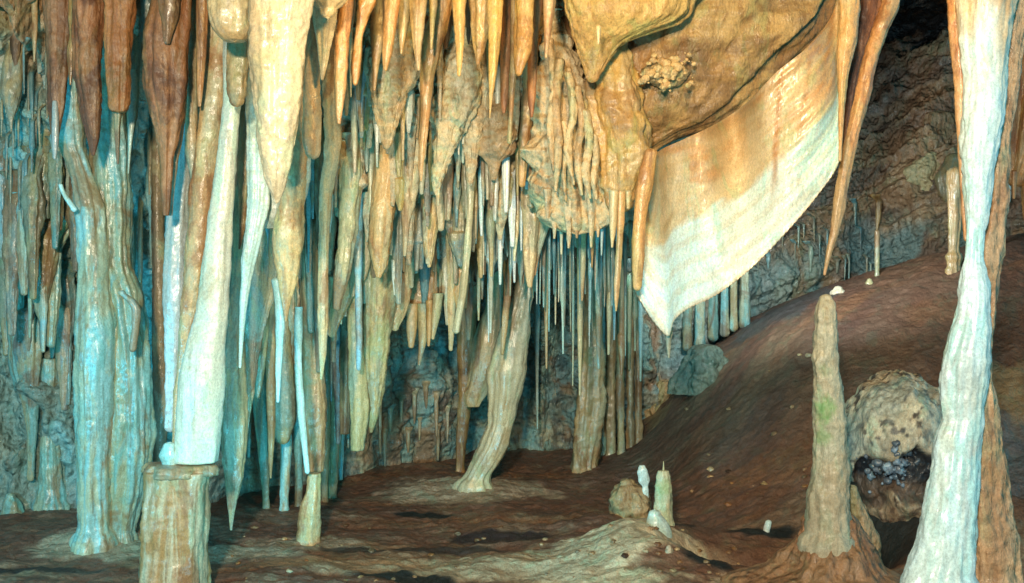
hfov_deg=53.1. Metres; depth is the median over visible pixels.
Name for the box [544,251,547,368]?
straw stalactite
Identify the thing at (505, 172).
stalactite
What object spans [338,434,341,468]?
stalactite
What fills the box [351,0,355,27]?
stalactite
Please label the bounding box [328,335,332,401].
stalactite
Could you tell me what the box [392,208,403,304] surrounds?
stalactite
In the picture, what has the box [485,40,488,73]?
stalactite
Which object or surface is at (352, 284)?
stalactite
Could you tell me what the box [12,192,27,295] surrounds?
stalactite
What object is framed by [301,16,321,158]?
stalactite
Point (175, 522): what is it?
broken column
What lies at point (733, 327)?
column
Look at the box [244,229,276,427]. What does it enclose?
stalactite
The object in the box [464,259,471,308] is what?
stalactite
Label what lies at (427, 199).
stalactite
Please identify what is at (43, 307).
stalactite
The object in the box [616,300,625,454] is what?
column
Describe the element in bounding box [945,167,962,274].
column
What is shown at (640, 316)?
straw stalactite
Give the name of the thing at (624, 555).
pebble
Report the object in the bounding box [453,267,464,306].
stalactite
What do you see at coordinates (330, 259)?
stalactite
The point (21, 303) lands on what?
stalactite
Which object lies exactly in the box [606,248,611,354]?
straw stalactite
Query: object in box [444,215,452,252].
stalactite
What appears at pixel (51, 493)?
column
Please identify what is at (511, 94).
stalactite
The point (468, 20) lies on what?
stalactite
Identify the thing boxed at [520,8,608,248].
flowstone curtain
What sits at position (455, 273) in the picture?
stalactite
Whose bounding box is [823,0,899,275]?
stalactite
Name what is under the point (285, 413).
stalactite
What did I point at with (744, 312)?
column
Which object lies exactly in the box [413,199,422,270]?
stalactite
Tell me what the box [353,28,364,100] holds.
stalactite
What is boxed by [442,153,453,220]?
stalactite
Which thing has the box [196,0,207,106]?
stalactite
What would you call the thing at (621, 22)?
ceiling rock
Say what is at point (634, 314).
straw stalactite
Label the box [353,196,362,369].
stalactite
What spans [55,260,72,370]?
stalactite
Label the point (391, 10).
stalactite
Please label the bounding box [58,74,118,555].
column
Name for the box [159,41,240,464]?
column
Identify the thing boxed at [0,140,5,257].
stalactite
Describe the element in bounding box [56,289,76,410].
stalactite
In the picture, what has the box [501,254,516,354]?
stalactite
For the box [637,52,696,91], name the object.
crystal cluster
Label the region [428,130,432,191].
stalactite
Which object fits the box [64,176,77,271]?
stalactite
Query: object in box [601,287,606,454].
column
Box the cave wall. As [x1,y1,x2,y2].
[0,0,1023,509]
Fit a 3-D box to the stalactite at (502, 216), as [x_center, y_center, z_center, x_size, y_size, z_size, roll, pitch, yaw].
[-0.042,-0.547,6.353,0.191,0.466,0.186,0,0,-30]
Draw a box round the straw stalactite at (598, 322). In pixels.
[595,253,601,368]
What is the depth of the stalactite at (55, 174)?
6.41 m
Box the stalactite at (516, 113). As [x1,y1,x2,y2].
[513,76,520,139]
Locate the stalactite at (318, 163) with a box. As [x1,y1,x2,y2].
[314,125,323,249]
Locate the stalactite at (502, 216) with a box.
[494,164,515,239]
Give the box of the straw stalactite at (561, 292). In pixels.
[559,235,563,353]
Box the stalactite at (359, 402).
[347,296,370,450]
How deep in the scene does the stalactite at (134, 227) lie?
6.64 m
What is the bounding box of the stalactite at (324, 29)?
[312,5,337,79]
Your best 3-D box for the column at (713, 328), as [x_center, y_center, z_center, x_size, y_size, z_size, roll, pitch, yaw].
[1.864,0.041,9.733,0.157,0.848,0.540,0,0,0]
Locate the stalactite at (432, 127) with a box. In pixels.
[431,84,436,139]
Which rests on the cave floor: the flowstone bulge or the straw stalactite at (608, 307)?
the flowstone bulge
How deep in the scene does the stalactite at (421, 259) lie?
6.40 m
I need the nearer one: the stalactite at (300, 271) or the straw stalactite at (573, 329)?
the stalactite at (300, 271)
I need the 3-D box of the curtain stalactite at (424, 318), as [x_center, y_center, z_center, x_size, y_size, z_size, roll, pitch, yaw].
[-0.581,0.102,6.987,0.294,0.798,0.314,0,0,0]
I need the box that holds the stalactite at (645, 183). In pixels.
[631,148,657,290]
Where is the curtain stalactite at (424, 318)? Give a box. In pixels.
[406,259,443,365]
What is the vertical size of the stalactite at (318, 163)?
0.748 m
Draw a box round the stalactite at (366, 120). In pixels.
[363,82,369,130]
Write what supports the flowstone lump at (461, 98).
hanging from the cave wall
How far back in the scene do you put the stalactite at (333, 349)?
6.60 m
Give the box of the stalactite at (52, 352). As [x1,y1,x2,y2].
[49,346,54,357]
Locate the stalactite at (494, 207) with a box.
[492,176,498,220]
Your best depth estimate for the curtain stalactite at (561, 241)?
6.04 m
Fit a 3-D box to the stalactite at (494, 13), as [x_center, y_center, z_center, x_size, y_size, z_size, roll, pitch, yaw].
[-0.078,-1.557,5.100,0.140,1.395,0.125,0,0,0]
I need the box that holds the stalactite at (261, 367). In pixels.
[255,313,269,397]
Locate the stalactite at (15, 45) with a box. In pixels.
[9,33,20,65]
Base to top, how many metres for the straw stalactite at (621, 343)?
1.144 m
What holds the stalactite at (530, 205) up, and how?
hanging from the cave wall
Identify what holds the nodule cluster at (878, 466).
in the boulder at (884, 409)
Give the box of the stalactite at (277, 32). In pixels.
[247,0,314,203]
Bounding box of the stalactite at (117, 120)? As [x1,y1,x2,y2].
[113,112,121,164]
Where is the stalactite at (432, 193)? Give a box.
[427,127,433,194]
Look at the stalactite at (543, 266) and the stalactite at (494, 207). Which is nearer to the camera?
the stalactite at (494, 207)
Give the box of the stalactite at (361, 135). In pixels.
[354,46,366,137]
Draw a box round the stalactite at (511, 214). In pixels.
[508,168,515,246]
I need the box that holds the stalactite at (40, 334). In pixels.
[38,319,45,347]
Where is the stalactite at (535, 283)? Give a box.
[534,275,535,291]
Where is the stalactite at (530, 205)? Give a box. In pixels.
[527,124,533,208]
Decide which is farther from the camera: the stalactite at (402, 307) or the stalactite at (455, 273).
the stalactite at (402, 307)
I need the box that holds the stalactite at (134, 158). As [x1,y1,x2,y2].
[131,155,138,168]
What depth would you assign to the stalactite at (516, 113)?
6.05 m
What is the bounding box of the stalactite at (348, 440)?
[347,429,349,447]
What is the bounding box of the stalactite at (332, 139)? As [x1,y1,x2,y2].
[317,20,341,379]
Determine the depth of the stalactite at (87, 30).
5.46 m
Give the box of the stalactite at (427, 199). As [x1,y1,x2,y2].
[424,161,430,226]
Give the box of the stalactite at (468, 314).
[465,258,474,340]
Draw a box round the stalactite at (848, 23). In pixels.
[836,0,860,161]
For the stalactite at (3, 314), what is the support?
hanging from the cave wall
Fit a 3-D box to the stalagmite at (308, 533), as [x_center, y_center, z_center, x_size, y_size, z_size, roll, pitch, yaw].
[-1.214,1.351,6.104,0.162,0.538,0.134,0,0,0]
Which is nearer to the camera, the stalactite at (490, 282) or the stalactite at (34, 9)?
the stalactite at (34, 9)
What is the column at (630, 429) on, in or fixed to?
on the cave floor
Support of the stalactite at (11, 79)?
hanging from the cave wall
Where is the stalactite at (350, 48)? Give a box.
[349,28,352,96]
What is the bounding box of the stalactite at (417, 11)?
[409,0,426,70]
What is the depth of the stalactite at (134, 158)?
6.48 m
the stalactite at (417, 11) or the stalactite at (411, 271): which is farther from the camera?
the stalactite at (411, 271)
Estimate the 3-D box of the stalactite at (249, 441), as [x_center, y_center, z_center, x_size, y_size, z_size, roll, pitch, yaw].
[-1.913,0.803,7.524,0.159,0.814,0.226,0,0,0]
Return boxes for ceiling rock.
[563,0,695,82]
[580,0,834,150]
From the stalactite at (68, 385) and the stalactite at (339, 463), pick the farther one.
the stalactite at (339, 463)
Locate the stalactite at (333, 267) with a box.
[327,247,334,334]
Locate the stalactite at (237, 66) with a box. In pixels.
[226,40,248,106]
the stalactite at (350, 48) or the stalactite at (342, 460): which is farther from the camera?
the stalactite at (342, 460)
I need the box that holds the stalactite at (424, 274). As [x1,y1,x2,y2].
[418,257,430,302]
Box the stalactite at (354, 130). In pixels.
[350,87,357,172]
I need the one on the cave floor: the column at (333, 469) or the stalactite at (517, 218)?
the column at (333, 469)
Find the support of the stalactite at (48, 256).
hanging from the cave wall
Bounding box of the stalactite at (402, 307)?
[392,262,411,330]
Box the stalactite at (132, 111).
[127,0,149,173]
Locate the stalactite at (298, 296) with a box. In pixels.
[293,278,299,364]
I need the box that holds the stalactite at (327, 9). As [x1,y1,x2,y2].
[314,0,346,18]
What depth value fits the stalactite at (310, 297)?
6.47 m
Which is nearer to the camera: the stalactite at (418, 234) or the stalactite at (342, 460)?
the stalactite at (418, 234)
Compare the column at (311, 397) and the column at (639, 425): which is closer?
the column at (311, 397)
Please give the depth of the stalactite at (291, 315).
6.67 m
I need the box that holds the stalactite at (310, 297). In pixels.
[304,213,313,332]
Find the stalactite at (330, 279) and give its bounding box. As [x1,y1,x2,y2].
[328,271,332,313]
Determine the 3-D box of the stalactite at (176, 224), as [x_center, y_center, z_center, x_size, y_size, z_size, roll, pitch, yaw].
[-1.732,-0.661,5.349,0.180,2.794,0.136,0,0,-15]
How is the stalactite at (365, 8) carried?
hanging from the cave wall
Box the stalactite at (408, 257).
[401,203,415,264]
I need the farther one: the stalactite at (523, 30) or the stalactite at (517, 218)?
the stalactite at (517, 218)
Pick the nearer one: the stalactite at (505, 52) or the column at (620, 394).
the stalactite at (505, 52)
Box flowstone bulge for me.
[644,380,671,417]
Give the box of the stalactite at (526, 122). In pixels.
[518,34,541,186]
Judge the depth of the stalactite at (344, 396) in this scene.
7.19 m
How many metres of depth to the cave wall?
9.17 m
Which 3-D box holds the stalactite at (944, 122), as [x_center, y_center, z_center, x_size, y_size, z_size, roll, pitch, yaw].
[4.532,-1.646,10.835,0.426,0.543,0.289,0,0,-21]
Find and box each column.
[31,358,70,510]
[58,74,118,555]
[89,35,156,543]
[139,461,219,582]
[151,124,167,461]
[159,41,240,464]
[172,17,222,441]
[253,365,269,508]
[279,434,291,510]
[293,389,302,506]
[294,244,326,473]
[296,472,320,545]
[321,335,330,501]
[328,383,338,498]
[452,266,538,492]
[455,285,476,472]
[570,263,606,472]
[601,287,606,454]
[605,307,616,455]
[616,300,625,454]
[625,317,634,448]
[634,297,643,443]
[682,307,692,351]
[693,301,705,344]
[707,294,718,341]
[720,288,729,336]
[729,280,737,331]
[738,271,750,327]
[874,230,879,275]
[900,0,1023,582]
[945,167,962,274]
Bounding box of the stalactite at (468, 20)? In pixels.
[465,0,470,43]
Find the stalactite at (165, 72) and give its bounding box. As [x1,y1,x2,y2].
[142,0,191,215]
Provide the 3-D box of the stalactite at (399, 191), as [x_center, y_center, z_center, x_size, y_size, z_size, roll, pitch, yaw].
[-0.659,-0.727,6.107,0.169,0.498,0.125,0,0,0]
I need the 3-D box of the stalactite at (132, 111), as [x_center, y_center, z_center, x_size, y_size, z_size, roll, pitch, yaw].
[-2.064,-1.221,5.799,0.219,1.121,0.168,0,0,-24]
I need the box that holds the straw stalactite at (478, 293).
[476,250,480,320]
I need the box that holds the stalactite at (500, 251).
[497,239,502,284]
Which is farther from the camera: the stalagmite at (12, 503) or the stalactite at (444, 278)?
the stalactite at (444, 278)
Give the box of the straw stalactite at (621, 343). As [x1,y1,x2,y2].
[617,258,624,375]
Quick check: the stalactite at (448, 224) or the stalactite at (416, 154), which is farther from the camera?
the stalactite at (448, 224)
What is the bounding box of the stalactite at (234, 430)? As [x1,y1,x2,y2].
[221,130,248,529]
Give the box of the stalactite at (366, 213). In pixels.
[362,186,369,241]
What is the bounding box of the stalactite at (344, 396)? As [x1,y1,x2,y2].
[339,310,349,434]
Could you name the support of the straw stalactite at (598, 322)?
hanging from the cave wall
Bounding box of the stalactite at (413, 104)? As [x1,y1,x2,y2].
[412,87,414,122]
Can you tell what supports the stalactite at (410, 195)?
hanging from the cave wall
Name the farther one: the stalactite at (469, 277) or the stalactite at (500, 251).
the stalactite at (469, 277)
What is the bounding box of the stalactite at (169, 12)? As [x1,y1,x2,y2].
[158,0,179,43]
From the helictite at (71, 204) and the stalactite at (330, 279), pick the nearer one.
the helictite at (71, 204)
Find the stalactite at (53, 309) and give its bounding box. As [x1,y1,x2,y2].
[46,228,68,347]
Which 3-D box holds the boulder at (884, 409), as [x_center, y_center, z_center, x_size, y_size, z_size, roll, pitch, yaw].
[2.344,1.037,6.204,0.752,1.124,0.945,0,0,0]
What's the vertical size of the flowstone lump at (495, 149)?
0.527 m
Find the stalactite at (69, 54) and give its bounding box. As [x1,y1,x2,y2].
[67,0,71,84]
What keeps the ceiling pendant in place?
hanging from the ceiling rock at (742, 52)
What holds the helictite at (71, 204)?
attached to the column at (95, 326)
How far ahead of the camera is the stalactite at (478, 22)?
5.17 m
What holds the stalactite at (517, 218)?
hanging from the cave wall
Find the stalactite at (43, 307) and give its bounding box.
[39,286,47,351]
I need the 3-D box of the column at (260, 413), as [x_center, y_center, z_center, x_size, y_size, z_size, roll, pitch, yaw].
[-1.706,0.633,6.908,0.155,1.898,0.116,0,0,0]
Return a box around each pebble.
[368,548,375,552]
[621,553,628,557]
[665,545,672,553]
[763,520,771,531]
[830,286,844,294]
[865,278,873,284]
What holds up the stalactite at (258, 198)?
hanging from the cave wall
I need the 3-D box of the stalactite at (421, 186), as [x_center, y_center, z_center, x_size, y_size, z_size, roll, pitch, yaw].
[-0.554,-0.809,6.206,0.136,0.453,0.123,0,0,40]
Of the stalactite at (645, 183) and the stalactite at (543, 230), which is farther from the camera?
the stalactite at (543, 230)
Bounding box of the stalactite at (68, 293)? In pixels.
[61,268,76,336]
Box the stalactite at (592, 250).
[590,231,594,267]
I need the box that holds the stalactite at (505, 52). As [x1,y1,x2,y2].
[500,0,510,113]
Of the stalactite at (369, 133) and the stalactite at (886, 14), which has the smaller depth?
the stalactite at (886, 14)
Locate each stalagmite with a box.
[0,493,24,514]
[654,461,674,525]
[797,294,854,557]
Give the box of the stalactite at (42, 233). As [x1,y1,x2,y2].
[37,217,50,295]
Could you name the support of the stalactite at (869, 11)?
hanging from the cave wall
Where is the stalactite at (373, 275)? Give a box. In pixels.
[371,262,375,277]
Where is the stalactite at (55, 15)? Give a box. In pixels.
[42,0,68,159]
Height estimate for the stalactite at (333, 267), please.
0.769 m
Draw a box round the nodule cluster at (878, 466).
[856,440,920,493]
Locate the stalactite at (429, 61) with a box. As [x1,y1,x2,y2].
[418,0,451,181]
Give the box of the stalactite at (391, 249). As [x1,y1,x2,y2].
[389,204,397,255]
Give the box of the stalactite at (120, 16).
[103,0,136,112]
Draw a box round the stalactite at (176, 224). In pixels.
[162,125,189,431]
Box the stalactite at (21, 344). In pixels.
[13,303,36,376]
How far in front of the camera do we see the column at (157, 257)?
6.43 m
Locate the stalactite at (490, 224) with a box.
[485,199,495,276]
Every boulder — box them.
[667,344,728,394]
[845,369,941,522]
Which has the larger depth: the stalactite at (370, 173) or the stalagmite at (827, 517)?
the stalactite at (370, 173)
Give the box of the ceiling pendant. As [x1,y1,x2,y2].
[585,43,653,310]
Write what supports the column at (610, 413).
on the cave floor
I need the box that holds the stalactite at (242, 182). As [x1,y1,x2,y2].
[237,98,247,248]
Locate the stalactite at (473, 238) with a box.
[471,176,477,251]
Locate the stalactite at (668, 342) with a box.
[665,327,672,357]
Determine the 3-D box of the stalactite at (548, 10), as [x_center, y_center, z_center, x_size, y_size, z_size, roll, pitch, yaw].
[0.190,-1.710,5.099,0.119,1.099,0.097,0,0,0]
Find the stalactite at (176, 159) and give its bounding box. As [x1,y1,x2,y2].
[169,84,187,215]
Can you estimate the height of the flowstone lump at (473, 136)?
0.804 m
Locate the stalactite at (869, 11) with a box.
[842,0,880,145]
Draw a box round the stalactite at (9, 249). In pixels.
[0,170,18,335]
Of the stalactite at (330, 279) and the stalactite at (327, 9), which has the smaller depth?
the stalactite at (327, 9)
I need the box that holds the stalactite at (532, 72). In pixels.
[527,0,542,117]
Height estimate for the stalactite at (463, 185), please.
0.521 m
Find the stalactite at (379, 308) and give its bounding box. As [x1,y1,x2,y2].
[363,254,396,432]
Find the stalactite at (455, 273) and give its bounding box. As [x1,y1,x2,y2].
[450,209,457,283]
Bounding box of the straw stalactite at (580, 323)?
[576,235,582,395]
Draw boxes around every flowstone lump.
[366,1,428,148]
[429,26,482,204]
[461,49,499,185]
[477,91,517,180]
[903,152,940,190]
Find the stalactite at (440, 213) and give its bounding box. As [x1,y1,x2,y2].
[435,182,444,230]
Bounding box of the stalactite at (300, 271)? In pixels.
[298,200,306,278]
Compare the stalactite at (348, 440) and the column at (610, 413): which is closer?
the stalactite at (348, 440)
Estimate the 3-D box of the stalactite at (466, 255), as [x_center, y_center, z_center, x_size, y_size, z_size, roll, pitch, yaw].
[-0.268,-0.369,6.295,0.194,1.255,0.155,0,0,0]
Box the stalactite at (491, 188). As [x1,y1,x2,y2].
[487,166,495,205]
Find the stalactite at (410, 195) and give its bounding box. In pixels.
[401,142,429,255]
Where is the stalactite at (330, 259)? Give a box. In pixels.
[328,246,334,270]
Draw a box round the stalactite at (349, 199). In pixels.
[332,132,363,310]
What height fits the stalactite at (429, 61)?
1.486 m
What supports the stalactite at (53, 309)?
hanging from the cave wall
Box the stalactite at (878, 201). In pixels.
[869,194,881,229]
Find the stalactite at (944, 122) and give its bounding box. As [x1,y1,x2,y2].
[922,110,955,149]
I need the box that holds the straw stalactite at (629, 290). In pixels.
[627,273,631,369]
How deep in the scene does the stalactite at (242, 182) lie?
5.32 m
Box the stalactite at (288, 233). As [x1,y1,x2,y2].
[272,42,307,321]
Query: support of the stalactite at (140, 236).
hanging from the cave wall
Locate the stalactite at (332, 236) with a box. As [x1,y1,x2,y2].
[329,209,336,249]
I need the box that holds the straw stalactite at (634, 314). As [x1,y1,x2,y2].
[631,271,637,350]
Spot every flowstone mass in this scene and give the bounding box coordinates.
[934,153,958,201]
[1008,54,1023,219]
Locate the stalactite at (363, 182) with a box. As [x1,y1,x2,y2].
[359,135,373,212]
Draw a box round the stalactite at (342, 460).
[339,434,344,479]
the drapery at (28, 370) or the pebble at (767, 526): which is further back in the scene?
the drapery at (28, 370)
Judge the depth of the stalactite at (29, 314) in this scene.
6.60 m
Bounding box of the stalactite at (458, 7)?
[452,0,466,76]
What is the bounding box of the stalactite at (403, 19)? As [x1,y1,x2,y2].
[398,0,409,53]
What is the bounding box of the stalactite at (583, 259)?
[580,233,586,300]
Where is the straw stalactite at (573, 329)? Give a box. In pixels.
[572,260,574,385]
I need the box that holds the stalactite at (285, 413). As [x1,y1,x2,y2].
[275,312,296,443]
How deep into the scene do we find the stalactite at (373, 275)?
6.56 m
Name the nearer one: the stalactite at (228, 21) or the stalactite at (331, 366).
the stalactite at (228, 21)
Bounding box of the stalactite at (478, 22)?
[468,0,487,64]
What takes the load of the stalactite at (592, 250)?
hanging from the cave wall
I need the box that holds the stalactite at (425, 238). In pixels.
[422,203,429,264]
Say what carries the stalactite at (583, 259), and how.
hanging from the cave wall
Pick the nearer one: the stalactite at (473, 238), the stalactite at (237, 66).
the stalactite at (237, 66)
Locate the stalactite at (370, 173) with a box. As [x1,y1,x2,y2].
[367,133,374,212]
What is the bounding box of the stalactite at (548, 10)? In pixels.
[543,0,555,57]
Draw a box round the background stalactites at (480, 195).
[0,37,874,466]
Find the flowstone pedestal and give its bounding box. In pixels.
[720,513,900,582]
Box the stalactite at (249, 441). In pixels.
[247,403,252,457]
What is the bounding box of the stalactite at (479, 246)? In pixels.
[475,223,483,277]
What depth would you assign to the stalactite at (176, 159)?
5.07 m
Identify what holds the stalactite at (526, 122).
hanging from the cave wall
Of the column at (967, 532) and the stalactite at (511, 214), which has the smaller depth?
the column at (967, 532)
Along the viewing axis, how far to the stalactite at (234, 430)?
5.67 m
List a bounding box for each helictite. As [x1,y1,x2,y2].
[59,184,76,211]
[118,290,140,351]
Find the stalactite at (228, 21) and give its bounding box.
[207,0,248,42]
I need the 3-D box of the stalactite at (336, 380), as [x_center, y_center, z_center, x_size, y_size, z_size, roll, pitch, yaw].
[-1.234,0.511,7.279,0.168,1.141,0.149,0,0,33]
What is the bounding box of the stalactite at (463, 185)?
[461,158,466,217]
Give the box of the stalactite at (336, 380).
[333,325,340,443]
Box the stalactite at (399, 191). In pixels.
[395,160,403,210]
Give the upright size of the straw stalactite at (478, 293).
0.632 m
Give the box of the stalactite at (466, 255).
[452,163,476,333]
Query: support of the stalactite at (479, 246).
hanging from the cave wall
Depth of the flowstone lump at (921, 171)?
10.51 m
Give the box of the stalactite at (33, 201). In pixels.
[19,146,50,299]
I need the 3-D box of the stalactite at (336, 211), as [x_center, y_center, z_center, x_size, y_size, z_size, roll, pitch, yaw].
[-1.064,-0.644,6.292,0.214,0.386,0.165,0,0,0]
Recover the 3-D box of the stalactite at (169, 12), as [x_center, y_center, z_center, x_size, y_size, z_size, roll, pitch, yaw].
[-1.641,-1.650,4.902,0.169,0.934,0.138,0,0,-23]
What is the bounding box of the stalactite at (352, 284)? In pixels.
[349,256,354,296]
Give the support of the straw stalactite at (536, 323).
hanging from the cave wall
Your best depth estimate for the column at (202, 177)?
5.08 m
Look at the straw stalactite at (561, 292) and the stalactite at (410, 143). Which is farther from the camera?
the straw stalactite at (561, 292)
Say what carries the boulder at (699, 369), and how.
on the cave floor
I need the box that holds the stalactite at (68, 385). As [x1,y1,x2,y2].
[66,332,71,404]
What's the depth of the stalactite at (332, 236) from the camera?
6.35 m
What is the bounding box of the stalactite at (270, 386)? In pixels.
[265,301,275,478]
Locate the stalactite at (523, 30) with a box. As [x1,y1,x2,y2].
[513,0,533,75]
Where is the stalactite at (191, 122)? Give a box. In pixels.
[185,0,198,177]
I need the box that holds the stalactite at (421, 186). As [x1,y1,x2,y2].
[419,121,430,194]
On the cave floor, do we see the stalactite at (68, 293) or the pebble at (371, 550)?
the pebble at (371, 550)
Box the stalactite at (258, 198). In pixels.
[239,72,269,367]
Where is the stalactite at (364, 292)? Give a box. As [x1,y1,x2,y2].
[362,279,366,303]
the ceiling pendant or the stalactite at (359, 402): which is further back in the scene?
the stalactite at (359, 402)
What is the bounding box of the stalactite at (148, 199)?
[145,165,151,264]
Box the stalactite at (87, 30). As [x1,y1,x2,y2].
[71,0,104,155]
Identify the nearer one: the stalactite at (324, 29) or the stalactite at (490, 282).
the stalactite at (324, 29)
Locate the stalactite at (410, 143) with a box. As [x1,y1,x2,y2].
[404,94,419,179]
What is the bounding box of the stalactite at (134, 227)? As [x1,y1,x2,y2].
[132,210,136,270]
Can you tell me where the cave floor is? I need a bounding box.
[0,233,1023,582]
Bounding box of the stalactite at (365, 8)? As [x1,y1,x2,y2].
[351,0,375,85]
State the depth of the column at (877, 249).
8.77 m
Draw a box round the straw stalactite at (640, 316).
[638,302,642,380]
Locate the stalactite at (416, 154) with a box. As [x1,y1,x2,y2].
[414,137,418,164]
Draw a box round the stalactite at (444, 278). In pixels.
[442,256,447,324]
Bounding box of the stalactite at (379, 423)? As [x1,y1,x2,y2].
[378,402,381,453]
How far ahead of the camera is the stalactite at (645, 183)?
5.36 m
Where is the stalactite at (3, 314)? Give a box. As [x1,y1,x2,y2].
[0,258,7,355]
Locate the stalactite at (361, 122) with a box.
[358,96,364,132]
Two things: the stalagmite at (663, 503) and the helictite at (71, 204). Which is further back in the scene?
the stalagmite at (663, 503)
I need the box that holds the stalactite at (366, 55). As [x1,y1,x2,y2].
[363,40,371,106]
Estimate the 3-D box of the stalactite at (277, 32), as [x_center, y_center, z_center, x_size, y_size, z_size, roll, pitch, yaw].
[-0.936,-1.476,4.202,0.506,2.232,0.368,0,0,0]
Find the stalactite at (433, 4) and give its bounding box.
[429,0,437,49]
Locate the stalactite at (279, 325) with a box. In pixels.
[271,278,284,401]
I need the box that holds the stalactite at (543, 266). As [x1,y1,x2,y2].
[542,238,545,307]
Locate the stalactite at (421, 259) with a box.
[419,210,423,269]
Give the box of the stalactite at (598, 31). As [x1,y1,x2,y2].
[596,25,600,43]
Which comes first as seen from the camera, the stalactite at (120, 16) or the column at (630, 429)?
the stalactite at (120, 16)
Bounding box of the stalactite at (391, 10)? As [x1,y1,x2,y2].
[382,0,399,70]
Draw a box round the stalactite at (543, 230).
[534,221,549,275]
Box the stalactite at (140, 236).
[137,190,143,286]
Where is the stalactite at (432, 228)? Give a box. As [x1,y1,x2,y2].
[420,194,437,267]
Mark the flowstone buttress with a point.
(858, 511)
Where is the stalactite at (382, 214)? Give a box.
[367,128,395,277]
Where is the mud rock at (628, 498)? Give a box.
[608,478,651,518]
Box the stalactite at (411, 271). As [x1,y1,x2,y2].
[407,252,414,287]
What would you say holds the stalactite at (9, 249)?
hanging from the cave wall
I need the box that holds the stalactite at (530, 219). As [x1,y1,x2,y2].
[520,186,538,287]
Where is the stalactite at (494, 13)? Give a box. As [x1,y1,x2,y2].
[487,0,502,118]
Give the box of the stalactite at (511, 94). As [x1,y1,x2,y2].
[507,0,515,143]
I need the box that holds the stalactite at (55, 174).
[45,136,62,248]
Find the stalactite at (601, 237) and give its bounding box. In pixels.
[600,228,603,255]
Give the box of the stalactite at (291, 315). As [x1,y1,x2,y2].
[288,287,296,365]
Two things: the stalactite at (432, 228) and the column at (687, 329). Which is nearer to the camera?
the stalactite at (432, 228)
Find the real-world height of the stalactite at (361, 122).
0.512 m
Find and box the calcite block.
[646,509,671,537]
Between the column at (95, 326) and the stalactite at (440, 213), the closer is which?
the column at (95, 326)
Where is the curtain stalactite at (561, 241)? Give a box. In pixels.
[559,231,566,254]
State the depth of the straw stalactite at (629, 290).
8.56 m
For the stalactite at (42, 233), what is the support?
hanging from the cave wall
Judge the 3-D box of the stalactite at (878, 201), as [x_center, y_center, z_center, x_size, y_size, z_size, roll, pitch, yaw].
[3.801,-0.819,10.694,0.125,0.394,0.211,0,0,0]
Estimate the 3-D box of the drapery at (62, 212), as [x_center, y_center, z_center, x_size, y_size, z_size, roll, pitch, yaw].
[-2.908,-0.675,6.508,0.185,0.592,0.137,0,0,21]
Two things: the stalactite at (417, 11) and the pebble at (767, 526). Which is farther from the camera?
the pebble at (767, 526)
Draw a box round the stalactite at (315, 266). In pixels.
[312,201,319,371]
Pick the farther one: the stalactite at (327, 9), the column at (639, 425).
the column at (639, 425)
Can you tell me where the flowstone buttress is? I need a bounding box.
[849,485,883,564]
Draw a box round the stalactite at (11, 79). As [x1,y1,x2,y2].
[0,40,22,131]
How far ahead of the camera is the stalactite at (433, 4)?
5.29 m
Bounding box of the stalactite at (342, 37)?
[334,0,353,123]
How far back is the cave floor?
6.88 m
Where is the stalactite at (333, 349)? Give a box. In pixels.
[330,232,337,362]
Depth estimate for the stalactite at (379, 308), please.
6.58 m
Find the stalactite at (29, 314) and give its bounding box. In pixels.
[28,283,31,337]
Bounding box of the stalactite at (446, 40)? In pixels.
[444,10,451,48]
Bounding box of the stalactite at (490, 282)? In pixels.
[484,231,497,332]
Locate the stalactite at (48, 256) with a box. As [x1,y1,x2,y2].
[33,218,67,321]
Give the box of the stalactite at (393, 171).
[388,128,396,206]
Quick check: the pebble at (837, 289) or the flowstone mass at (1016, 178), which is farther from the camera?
the pebble at (837, 289)
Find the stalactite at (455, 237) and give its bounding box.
[447,193,465,266]
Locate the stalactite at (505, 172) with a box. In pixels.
[502,156,509,212]
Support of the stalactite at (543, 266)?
hanging from the cave wall
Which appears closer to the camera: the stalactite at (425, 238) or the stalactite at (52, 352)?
the stalactite at (425, 238)
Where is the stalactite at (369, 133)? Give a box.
[366,106,373,147]
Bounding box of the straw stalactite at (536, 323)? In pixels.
[534,277,539,428]
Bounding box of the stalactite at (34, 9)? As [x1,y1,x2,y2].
[31,0,37,61]
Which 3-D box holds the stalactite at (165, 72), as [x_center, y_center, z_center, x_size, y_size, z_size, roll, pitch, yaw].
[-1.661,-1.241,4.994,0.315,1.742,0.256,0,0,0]
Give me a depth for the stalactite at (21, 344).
6.84 m
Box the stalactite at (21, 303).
[17,281,24,309]
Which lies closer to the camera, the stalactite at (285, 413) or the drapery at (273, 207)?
the drapery at (273, 207)
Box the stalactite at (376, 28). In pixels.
[370,0,383,90]
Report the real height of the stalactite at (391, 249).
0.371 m
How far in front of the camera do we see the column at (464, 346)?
8.16 m
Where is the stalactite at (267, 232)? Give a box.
[265,229,269,254]
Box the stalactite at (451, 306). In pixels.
[445,229,455,350]
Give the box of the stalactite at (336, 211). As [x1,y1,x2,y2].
[333,183,338,216]
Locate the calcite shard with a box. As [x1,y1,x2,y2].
[637,465,649,497]
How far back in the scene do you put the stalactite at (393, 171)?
6.05 m
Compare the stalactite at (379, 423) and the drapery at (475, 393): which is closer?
the drapery at (475, 393)
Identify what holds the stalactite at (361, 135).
hanging from the cave wall
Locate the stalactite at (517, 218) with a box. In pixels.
[513,186,519,261]
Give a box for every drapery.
[6,294,42,480]
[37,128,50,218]
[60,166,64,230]
[264,158,310,228]
[328,229,370,337]
[463,268,503,406]
[635,0,838,335]
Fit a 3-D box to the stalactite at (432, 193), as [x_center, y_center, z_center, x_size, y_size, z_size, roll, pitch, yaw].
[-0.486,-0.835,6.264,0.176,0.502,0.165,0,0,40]
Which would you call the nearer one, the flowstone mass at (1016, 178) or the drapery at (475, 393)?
the flowstone mass at (1016, 178)

